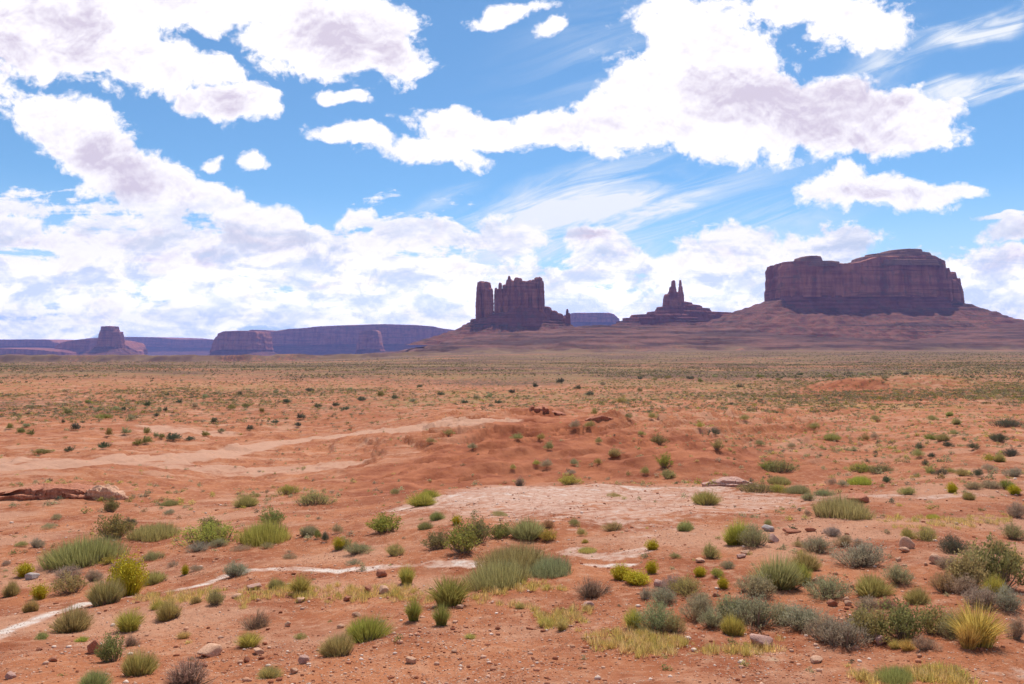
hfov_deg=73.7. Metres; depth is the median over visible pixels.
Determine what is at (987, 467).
sagebrush
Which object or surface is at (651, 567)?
rabbitbrush
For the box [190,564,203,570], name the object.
sagebrush
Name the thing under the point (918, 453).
sagebrush
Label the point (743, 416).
sagebrush
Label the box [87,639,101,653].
rock
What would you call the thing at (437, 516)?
broom shrub
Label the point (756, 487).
leafy shrub
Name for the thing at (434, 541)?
leafy shrub
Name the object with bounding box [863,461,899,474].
leafy shrub
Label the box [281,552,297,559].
sagebrush
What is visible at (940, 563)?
sagebrush
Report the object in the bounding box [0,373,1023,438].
scrub
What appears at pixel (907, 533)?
sagebrush
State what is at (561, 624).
grass tuft
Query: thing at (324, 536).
sagebrush
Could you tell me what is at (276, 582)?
broom shrub
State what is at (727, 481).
rock ledge
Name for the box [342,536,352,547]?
leafy shrub
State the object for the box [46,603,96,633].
broom shrub
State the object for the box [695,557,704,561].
rock
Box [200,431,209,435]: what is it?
juniper bush
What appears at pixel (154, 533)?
broom shrub
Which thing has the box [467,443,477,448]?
sagebrush
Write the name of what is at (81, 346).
mesa
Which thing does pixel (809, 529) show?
rock
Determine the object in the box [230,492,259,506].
broom shrub
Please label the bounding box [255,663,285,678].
broom shrub
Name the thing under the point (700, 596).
sagebrush
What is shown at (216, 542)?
sagebrush
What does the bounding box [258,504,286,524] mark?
leafy shrub
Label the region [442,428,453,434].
leafy shrub
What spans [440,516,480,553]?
leafy shrub
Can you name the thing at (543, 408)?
rock ledge
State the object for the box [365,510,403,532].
leafy shrub
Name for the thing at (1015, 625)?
sagebrush
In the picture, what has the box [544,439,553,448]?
leafy shrub
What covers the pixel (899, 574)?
sagebrush
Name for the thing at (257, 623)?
dead shrub
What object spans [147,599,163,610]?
broom shrub
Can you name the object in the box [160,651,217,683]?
dead shrub
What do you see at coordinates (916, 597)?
broom shrub
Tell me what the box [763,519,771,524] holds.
sagebrush
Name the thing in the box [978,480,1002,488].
sagebrush
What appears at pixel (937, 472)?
sagebrush
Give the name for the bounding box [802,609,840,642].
sagebrush
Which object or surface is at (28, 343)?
mesa
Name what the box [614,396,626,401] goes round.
leafy shrub
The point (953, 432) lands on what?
leafy shrub
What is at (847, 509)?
broom shrub
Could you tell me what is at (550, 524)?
sagebrush
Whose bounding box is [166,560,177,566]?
sagebrush
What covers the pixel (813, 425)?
sagebrush
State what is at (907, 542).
rock
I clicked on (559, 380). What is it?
juniper bush
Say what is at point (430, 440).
sagebrush
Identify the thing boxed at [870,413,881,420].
sagebrush
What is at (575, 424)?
sagebrush
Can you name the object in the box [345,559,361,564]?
sagebrush
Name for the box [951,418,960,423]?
broom shrub
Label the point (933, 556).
rock
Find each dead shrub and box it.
[124,632,141,645]
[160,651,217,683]
[237,608,273,630]
[514,476,525,485]
[573,575,614,598]
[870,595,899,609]
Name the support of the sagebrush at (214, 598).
on the ground at (374, 448)
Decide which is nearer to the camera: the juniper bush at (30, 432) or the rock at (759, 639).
the rock at (759, 639)
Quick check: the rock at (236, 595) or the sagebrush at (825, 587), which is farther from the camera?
the rock at (236, 595)
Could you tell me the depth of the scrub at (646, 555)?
20.06 m
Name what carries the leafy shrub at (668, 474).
on the ground at (374, 448)
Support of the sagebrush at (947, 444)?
on the ground at (374, 448)
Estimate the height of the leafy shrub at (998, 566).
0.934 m
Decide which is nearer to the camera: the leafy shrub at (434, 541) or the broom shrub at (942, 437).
the leafy shrub at (434, 541)
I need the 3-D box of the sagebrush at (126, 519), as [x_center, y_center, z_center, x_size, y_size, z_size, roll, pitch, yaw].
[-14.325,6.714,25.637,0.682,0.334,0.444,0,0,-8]
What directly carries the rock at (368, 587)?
on the ground at (374, 448)
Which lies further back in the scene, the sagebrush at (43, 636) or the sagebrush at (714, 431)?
the sagebrush at (714, 431)
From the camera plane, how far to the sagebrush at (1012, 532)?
15.55 m
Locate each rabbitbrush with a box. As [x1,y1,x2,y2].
[12,561,34,576]
[28,582,50,599]
[107,546,149,596]
[181,563,188,574]
[331,536,345,549]
[451,515,460,523]
[610,560,633,580]
[623,568,653,585]
[644,539,659,549]
[644,557,658,573]
[693,567,706,576]
[717,576,730,588]
[944,480,957,492]
[1005,484,1021,494]
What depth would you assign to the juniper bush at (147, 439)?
96.64 m
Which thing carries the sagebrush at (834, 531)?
on the ground at (374, 448)
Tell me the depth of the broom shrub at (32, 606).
13.36 m
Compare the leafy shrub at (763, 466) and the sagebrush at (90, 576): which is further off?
the leafy shrub at (763, 466)
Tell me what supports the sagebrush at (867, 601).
on the ground at (374, 448)
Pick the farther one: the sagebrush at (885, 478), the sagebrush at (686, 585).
the sagebrush at (885, 478)
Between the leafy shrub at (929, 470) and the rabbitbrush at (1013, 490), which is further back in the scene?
the leafy shrub at (929, 470)
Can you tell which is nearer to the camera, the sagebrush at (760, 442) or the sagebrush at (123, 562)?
the sagebrush at (123, 562)
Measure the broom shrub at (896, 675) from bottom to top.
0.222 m
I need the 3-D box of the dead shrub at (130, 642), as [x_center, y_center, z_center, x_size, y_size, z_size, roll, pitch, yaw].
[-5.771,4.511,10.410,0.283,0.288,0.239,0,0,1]
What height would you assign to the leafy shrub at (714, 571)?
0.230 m
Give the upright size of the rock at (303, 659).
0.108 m
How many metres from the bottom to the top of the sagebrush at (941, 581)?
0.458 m
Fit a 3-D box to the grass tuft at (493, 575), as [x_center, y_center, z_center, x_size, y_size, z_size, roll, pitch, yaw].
[-0.289,4.312,13.066,1.465,0.599,1.473,0,0,10]
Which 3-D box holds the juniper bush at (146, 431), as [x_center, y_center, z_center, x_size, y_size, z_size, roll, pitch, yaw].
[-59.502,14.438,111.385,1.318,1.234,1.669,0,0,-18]
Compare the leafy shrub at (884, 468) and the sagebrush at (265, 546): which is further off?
the leafy shrub at (884, 468)
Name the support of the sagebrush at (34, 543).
on the ground at (374, 448)
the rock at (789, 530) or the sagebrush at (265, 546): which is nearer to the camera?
the rock at (789, 530)
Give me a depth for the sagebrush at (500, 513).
20.03 m
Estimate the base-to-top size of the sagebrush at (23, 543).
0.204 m
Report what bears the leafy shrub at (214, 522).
on the ground at (374, 448)
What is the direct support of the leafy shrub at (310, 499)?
on the ground at (374, 448)
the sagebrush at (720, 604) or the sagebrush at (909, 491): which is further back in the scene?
the sagebrush at (909, 491)
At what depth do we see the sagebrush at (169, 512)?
28.95 m
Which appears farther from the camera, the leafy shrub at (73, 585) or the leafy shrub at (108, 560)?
the leafy shrub at (108, 560)
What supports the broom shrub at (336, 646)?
on the ground at (374, 448)
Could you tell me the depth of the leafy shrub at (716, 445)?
49.73 m
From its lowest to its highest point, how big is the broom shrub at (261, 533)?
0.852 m
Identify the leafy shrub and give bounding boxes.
[48,569,90,594]
[88,511,137,538]
[93,628,126,662]
[98,555,116,564]
[102,495,119,512]
[166,516,241,546]
[199,515,220,526]
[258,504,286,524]
[275,484,302,494]
[292,486,337,505]
[314,528,321,538]
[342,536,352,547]
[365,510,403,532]
[420,526,451,549]
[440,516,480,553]
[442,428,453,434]
[465,511,493,542]
[486,519,511,538]
[509,433,522,438]
[538,527,558,540]
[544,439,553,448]
[557,472,583,484]
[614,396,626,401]
[649,432,669,444]
[655,452,672,468]
[660,467,677,478]
[695,421,703,427]
[709,438,724,449]
[710,566,724,577]
[734,480,779,492]
[757,460,772,468]
[758,456,801,472]
[766,484,788,492]
[845,462,870,472]
[845,599,897,642]
[861,431,869,440]
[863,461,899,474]
[872,594,935,639]
[915,599,953,635]
[924,433,935,439]
[924,467,934,473]
[943,546,992,589]
[948,428,958,434]
[970,532,1023,589]
[980,452,994,460]
[998,479,1014,489]
[1002,543,1023,568]
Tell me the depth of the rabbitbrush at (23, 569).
17.26 m
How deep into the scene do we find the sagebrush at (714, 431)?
82.52 m
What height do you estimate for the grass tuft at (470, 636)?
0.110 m
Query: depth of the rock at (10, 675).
8.47 m
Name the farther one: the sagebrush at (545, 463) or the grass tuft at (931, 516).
the sagebrush at (545, 463)
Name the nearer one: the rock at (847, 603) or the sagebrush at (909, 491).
the rock at (847, 603)
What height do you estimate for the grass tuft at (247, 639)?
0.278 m
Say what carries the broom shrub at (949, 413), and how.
on the ground at (374, 448)
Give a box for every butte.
[79,326,141,354]
[355,330,384,353]
[407,276,573,344]
[611,280,731,325]
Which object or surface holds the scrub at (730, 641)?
on the ground at (374, 448)
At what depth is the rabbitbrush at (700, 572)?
12.51 m
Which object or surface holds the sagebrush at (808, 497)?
on the ground at (374, 448)
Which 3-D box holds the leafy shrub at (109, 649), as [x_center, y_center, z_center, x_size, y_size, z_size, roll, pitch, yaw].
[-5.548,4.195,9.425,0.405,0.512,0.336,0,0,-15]
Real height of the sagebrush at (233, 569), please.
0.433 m
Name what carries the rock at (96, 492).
on the ground at (374, 448)
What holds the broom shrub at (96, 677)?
on the ground at (374, 448)
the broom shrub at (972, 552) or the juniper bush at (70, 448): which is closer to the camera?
the broom shrub at (972, 552)
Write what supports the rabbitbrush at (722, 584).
on the ground at (374, 448)
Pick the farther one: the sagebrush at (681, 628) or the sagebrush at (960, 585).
the sagebrush at (960, 585)
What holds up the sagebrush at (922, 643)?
on the ground at (374, 448)
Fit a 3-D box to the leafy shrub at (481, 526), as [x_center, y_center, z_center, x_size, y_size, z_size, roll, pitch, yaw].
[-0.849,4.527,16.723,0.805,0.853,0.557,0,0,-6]
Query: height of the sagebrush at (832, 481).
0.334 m
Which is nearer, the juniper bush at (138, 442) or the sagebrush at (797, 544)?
the sagebrush at (797, 544)
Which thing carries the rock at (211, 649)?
on the ground at (374, 448)
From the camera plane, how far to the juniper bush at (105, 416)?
134.72 m
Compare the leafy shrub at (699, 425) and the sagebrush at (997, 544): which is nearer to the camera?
the sagebrush at (997, 544)
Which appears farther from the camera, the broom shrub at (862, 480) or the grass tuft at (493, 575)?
the broom shrub at (862, 480)
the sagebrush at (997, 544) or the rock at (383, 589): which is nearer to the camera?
the rock at (383, 589)
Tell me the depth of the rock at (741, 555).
13.88 m
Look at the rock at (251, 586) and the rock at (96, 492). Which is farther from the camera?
the rock at (96, 492)
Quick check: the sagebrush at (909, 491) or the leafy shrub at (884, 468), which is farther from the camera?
the leafy shrub at (884, 468)
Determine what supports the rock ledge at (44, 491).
on the ground at (374, 448)
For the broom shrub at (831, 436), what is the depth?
68.61 m
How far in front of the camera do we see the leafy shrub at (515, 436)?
71.81 m
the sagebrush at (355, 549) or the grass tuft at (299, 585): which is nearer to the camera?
the grass tuft at (299, 585)
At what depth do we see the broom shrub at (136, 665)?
8.44 m
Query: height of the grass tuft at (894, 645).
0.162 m
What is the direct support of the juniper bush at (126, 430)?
on the ground at (374, 448)
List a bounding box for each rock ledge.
[0,483,94,500]
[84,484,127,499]
[525,405,566,414]
[584,415,612,420]
[702,476,754,486]
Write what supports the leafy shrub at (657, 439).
on the ground at (374, 448)
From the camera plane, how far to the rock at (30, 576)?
16.96 m
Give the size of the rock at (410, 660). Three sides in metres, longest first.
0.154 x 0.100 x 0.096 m
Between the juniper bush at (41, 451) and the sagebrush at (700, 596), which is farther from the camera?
the juniper bush at (41, 451)
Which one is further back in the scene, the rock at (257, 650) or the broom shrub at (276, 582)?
the broom shrub at (276, 582)
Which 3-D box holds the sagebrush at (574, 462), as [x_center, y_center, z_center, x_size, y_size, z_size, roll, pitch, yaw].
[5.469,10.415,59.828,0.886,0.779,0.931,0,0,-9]
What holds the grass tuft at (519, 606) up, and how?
on the ground at (374, 448)
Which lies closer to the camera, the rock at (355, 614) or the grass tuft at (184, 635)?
the grass tuft at (184, 635)
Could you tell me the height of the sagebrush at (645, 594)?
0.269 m
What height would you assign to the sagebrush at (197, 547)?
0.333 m
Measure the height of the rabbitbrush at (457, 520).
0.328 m
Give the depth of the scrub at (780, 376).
498.14 m
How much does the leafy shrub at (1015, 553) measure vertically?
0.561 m
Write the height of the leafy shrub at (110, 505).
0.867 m
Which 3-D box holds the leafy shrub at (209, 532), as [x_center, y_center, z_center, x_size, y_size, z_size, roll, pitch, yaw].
[-8.868,5.493,19.976,2.123,0.830,1.808,0,0,0]
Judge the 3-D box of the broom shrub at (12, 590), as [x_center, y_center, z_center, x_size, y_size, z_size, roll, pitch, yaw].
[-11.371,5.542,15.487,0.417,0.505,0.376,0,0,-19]
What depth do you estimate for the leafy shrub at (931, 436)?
61.07 m
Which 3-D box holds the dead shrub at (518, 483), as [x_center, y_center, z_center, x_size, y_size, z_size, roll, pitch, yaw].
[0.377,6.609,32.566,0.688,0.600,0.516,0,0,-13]
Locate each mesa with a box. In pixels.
[0,339,70,347]
[0,348,79,354]
[54,339,147,354]
[86,337,213,354]
[209,331,276,355]
[249,324,454,354]
[564,313,619,326]
[700,249,1023,339]
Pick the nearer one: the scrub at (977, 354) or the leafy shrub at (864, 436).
the leafy shrub at (864, 436)
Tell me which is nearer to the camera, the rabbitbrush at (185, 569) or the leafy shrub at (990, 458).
the rabbitbrush at (185, 569)
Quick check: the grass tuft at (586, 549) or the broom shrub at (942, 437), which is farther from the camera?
the broom shrub at (942, 437)
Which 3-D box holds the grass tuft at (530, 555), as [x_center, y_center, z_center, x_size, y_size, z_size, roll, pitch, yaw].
[0.011,4.356,14.191,1.794,0.686,1.416,0,0,2]
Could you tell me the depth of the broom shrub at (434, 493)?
26.77 m
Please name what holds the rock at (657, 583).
on the ground at (374, 448)
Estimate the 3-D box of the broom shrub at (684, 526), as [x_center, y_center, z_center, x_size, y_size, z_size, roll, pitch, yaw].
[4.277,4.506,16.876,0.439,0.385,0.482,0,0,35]
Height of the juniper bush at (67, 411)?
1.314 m
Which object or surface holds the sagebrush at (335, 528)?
on the ground at (374, 448)
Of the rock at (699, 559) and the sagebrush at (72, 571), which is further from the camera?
the sagebrush at (72, 571)
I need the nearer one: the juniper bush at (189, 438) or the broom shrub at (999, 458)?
the broom shrub at (999, 458)
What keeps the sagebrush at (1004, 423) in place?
on the ground at (374, 448)
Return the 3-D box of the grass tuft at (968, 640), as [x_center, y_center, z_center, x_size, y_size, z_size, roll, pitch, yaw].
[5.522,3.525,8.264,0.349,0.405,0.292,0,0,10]
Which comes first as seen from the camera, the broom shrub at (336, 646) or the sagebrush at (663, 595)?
the broom shrub at (336, 646)
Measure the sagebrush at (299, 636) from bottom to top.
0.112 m
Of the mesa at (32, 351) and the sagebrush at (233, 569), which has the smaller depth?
the sagebrush at (233, 569)
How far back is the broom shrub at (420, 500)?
24.34 m
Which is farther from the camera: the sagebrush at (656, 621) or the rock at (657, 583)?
the rock at (657, 583)
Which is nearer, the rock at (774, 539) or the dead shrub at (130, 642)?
the dead shrub at (130, 642)
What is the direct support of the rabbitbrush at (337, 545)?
on the ground at (374, 448)
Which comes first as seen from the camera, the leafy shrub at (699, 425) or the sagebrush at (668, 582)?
the sagebrush at (668, 582)
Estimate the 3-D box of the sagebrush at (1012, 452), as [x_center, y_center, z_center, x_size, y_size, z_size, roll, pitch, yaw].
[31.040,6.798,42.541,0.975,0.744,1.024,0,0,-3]
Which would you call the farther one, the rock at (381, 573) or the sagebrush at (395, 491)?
the sagebrush at (395, 491)
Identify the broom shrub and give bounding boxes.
[1,577,20,596]
[21,598,38,612]
[35,529,133,570]
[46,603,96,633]
[75,666,115,683]
[83,572,126,605]
[119,646,160,676]
[124,519,180,541]
[142,568,167,585]
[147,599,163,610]
[154,598,183,621]
[159,499,179,505]
[190,594,201,603]
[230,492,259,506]
[235,515,292,547]
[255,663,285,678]
[268,577,286,588]
[299,523,319,536]
[315,627,354,657]
[342,608,397,643]
[404,491,436,506]
[417,520,433,529]
[421,488,440,498]
[428,510,446,520]
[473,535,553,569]
[504,515,546,540]
[522,553,573,578]
[608,446,621,456]
[676,520,694,530]
[691,487,722,504]
[720,612,747,635]
[722,517,751,545]
[745,548,805,591]
[767,475,791,484]
[783,483,810,493]
[787,547,822,570]
[793,559,814,583]
[810,492,877,519]
[823,433,840,439]
[847,474,872,484]
[851,570,898,597]
[874,662,917,683]
[902,585,931,604]
[934,432,950,440]
[945,410,953,415]
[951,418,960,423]
[960,543,989,568]
[961,491,976,499]
[977,569,1008,594]
[993,451,1006,461]
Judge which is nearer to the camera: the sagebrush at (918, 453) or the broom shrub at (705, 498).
the broom shrub at (705, 498)
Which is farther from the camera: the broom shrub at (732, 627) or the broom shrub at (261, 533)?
the broom shrub at (261, 533)
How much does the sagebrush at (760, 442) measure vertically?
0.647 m
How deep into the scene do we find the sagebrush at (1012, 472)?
28.69 m
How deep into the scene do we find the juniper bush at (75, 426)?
114.00 m
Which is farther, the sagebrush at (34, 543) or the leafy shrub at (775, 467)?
the leafy shrub at (775, 467)
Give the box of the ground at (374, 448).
[0,322,1023,683]
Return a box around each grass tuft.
[74,635,88,641]
[111,608,148,632]
[176,630,192,638]
[232,629,264,647]
[287,572,312,594]
[396,562,416,583]
[403,596,424,621]
[421,571,473,606]
[431,600,452,625]
[457,555,532,590]
[463,633,476,638]
[513,601,525,608]
[536,616,555,626]
[554,618,569,630]
[577,546,597,552]
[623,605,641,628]
[888,640,900,648]
[897,637,916,650]
[926,513,940,518]
[942,595,1010,647]
[953,621,982,649]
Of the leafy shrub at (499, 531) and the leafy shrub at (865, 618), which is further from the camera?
the leafy shrub at (499, 531)
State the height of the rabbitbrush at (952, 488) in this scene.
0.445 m
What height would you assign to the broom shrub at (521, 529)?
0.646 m
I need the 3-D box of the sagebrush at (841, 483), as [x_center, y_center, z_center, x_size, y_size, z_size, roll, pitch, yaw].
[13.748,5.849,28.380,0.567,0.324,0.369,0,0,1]
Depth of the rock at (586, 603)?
10.99 m
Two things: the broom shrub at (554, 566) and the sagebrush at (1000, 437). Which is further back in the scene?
the sagebrush at (1000, 437)
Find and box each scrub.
[0,351,1023,364]
[0,361,1023,383]
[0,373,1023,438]
[0,406,1023,513]
[0,478,1023,675]
[1,477,1012,586]
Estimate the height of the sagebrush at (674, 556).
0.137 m
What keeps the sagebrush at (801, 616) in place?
on the ground at (374, 448)
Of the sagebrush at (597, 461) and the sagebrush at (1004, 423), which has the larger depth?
the sagebrush at (1004, 423)
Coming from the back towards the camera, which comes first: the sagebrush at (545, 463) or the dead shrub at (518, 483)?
the sagebrush at (545, 463)
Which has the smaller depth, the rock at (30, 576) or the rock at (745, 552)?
the rock at (745, 552)
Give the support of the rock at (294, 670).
on the ground at (374, 448)
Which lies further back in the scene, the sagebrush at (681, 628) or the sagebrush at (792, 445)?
the sagebrush at (792, 445)
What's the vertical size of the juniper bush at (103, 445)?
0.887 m
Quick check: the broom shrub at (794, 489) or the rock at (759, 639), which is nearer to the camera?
the rock at (759, 639)
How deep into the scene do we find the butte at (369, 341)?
10989.04 m
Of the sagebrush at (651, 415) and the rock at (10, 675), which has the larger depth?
the sagebrush at (651, 415)
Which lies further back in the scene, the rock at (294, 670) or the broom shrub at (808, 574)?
the broom shrub at (808, 574)
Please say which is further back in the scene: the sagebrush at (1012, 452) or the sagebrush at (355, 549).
the sagebrush at (1012, 452)
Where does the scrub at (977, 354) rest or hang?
on the ground at (374, 448)
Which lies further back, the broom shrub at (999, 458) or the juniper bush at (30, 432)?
the juniper bush at (30, 432)
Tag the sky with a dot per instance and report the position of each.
(205, 169)
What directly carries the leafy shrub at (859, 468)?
on the ground at (374, 448)
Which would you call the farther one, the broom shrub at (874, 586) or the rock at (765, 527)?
the rock at (765, 527)
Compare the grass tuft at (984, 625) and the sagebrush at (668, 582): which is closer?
the grass tuft at (984, 625)
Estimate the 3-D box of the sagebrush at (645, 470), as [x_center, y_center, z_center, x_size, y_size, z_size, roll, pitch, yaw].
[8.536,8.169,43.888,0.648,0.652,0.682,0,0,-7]
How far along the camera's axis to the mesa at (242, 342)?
10020.90 m
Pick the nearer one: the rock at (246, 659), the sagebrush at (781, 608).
the rock at (246, 659)
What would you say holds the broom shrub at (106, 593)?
on the ground at (374, 448)
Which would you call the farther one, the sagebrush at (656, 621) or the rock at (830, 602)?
the rock at (830, 602)
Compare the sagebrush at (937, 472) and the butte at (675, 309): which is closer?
the sagebrush at (937, 472)
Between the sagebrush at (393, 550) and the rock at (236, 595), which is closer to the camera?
the rock at (236, 595)
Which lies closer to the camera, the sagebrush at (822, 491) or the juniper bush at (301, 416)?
the sagebrush at (822, 491)
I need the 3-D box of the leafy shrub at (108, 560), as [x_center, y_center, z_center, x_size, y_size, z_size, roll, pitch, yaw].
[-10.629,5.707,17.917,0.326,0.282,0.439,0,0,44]
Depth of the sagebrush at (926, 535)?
14.95 m
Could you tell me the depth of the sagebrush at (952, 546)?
13.64 m
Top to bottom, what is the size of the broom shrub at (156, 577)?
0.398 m
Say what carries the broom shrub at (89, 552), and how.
on the ground at (374, 448)
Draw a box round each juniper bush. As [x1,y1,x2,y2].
[13,427,27,433]
[26,428,34,434]
[26,448,54,454]
[62,408,73,413]
[63,446,74,450]
[69,422,80,429]
[92,413,113,418]
[97,441,111,447]
[105,427,113,434]
[121,427,132,433]
[125,415,136,419]
[133,438,142,444]
[141,435,154,442]
[143,427,151,433]
[166,432,182,439]
[183,436,197,439]
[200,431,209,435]
[295,413,306,418]
[556,377,563,382]
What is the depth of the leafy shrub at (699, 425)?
81.98 m
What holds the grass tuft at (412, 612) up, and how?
on the ground at (374, 448)
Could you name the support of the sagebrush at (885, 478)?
on the ground at (374, 448)
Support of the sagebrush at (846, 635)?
on the ground at (374, 448)
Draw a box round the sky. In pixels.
[0,0,1023,339]
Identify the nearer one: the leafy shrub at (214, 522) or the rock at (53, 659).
the rock at (53, 659)
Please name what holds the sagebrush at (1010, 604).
on the ground at (374, 448)
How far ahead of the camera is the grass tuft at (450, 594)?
11.65 m
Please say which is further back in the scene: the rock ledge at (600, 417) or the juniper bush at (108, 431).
the juniper bush at (108, 431)
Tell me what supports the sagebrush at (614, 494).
on the ground at (374, 448)
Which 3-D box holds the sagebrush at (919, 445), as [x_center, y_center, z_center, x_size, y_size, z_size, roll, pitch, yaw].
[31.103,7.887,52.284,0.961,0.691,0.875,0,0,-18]
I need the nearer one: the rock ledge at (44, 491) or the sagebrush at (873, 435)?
the rock ledge at (44, 491)
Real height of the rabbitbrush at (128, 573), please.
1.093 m
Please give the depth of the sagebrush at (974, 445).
48.63 m
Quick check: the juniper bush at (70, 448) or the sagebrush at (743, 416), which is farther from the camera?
the sagebrush at (743, 416)
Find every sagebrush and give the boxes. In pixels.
[1,560,11,564]
[13,540,28,546]
[30,537,46,547]
[33,631,49,639]
[40,522,59,528]
[50,513,61,519]
[51,563,84,578]
[84,569,105,581]
[107,557,140,570]
[122,517,139,524]
[140,549,167,561]
[163,509,175,514]
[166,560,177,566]
[185,540,211,552]
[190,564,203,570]
[204,586,225,605]
[208,538,228,547]
[222,559,251,576]
[229,543,251,550]
[258,541,274,548]
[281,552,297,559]
[294,632,305,639]
[321,529,328,540]
[332,523,343,533]
[343,542,374,554]
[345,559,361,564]
[385,542,406,555]
[389,487,399,494]
[425,437,436,442]
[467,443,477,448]
[489,509,508,516]
[538,458,551,466]
[541,518,554,527]
[568,419,580,427]
[569,517,579,525]
[570,458,578,464]
[577,526,586,535]
[584,420,595,426]
[593,458,601,463]
[599,520,623,531]
[606,492,621,497]
[631,596,679,631]
[638,587,651,599]
[641,464,649,472]
[648,411,656,418]
[648,583,679,603]
[660,573,680,591]
[662,612,687,632]
[668,573,704,597]
[669,552,681,558]
[678,591,715,621]
[684,590,710,604]
[695,603,727,628]
[701,539,722,558]
[707,428,720,434]
[711,591,749,619]
[718,591,791,629]
[720,558,734,568]
[732,569,776,597]
[736,520,771,547]
[739,414,748,419]
[754,439,765,445]
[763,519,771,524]
[769,600,797,624]
[777,600,840,630]
[786,441,795,447]
[791,540,805,546]
[798,533,836,553]
[799,570,856,600]
[800,493,816,500]
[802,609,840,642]
[807,422,820,427]
[811,488,837,496]
[814,615,874,650]
[821,524,841,536]
[823,538,890,567]
[824,477,836,484]
[830,532,851,546]
[837,479,849,486]
[852,536,868,546]
[852,593,880,610]
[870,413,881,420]
[870,432,879,437]
[879,561,914,584]
[882,473,891,482]
[896,485,916,494]
[900,526,915,538]
[910,635,946,650]
[911,447,924,455]
[911,525,938,541]
[914,442,923,448]
[925,414,939,419]
[927,452,935,457]
[927,566,956,592]
[931,467,948,475]
[931,554,964,568]
[935,533,969,553]
[935,610,958,640]
[942,440,954,446]
[944,573,977,594]
[945,467,956,472]
[954,467,971,475]
[958,582,1006,609]
[961,480,984,489]
[967,443,979,448]
[970,468,983,476]
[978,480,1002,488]
[981,463,998,470]
[985,537,1011,552]
[988,417,1023,426]
[988,431,1009,442]
[993,583,1023,612]
[1000,520,1023,540]
[1001,447,1018,456]
[1001,466,1023,476]
[1003,612,1023,638]
[1005,498,1023,517]
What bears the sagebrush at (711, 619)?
on the ground at (374, 448)
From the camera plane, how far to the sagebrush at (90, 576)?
16.47 m
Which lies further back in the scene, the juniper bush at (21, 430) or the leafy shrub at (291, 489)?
the juniper bush at (21, 430)
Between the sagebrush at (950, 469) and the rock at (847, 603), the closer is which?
the rock at (847, 603)
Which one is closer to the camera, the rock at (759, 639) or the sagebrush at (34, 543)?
the rock at (759, 639)
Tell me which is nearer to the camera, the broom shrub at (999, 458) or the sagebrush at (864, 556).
the sagebrush at (864, 556)
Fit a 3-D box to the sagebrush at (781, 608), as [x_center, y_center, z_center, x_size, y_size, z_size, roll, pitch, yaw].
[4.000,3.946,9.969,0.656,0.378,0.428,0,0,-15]
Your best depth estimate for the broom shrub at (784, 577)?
11.39 m
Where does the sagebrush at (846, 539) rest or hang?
on the ground at (374, 448)
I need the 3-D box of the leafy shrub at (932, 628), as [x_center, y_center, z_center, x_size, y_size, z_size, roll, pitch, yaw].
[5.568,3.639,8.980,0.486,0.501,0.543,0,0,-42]
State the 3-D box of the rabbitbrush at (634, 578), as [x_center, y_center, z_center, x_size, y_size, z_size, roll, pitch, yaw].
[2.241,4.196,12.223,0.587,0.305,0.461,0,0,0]
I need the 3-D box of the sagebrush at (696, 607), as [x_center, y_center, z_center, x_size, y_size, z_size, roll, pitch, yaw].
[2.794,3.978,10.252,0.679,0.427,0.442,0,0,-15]
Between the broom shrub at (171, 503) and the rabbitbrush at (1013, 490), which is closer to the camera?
the rabbitbrush at (1013, 490)
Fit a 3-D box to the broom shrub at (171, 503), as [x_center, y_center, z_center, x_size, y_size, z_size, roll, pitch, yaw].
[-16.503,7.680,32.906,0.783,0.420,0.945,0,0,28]
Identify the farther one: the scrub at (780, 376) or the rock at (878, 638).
the scrub at (780, 376)
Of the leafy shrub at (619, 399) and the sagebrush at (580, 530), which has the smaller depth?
the sagebrush at (580, 530)
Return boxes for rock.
[5,671,15,678]
[25,572,39,579]
[48,656,56,661]
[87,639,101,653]
[197,643,222,656]
[231,593,241,597]
[244,656,249,662]
[247,583,261,589]
[253,647,264,654]
[290,668,298,673]
[298,655,308,663]
[352,612,360,616]
[364,585,371,591]
[376,569,386,576]
[379,585,388,593]
[405,656,416,663]
[582,601,593,606]
[654,579,665,587]
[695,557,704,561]
[737,554,745,557]
[740,550,748,554]
[750,633,772,647]
[761,524,773,531]
[768,534,778,542]
[782,527,800,533]
[805,527,816,531]
[810,655,822,662]
[827,599,837,605]
[844,600,851,605]
[847,493,868,502]
[875,635,885,644]
[898,547,909,551]
[899,536,914,548]
[928,553,942,563]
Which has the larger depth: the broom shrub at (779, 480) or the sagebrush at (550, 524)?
the broom shrub at (779, 480)
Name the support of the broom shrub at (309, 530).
on the ground at (374, 448)
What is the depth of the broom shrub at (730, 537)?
14.98 m
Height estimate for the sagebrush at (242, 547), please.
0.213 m
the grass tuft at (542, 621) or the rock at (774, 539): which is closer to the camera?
the grass tuft at (542, 621)
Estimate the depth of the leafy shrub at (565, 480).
32.27 m
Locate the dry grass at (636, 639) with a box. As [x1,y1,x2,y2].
[132,513,1012,683]
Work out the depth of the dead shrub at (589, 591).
11.66 m
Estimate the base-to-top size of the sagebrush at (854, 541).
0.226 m
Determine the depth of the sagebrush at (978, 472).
28.90 m
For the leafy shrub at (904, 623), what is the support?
on the ground at (374, 448)

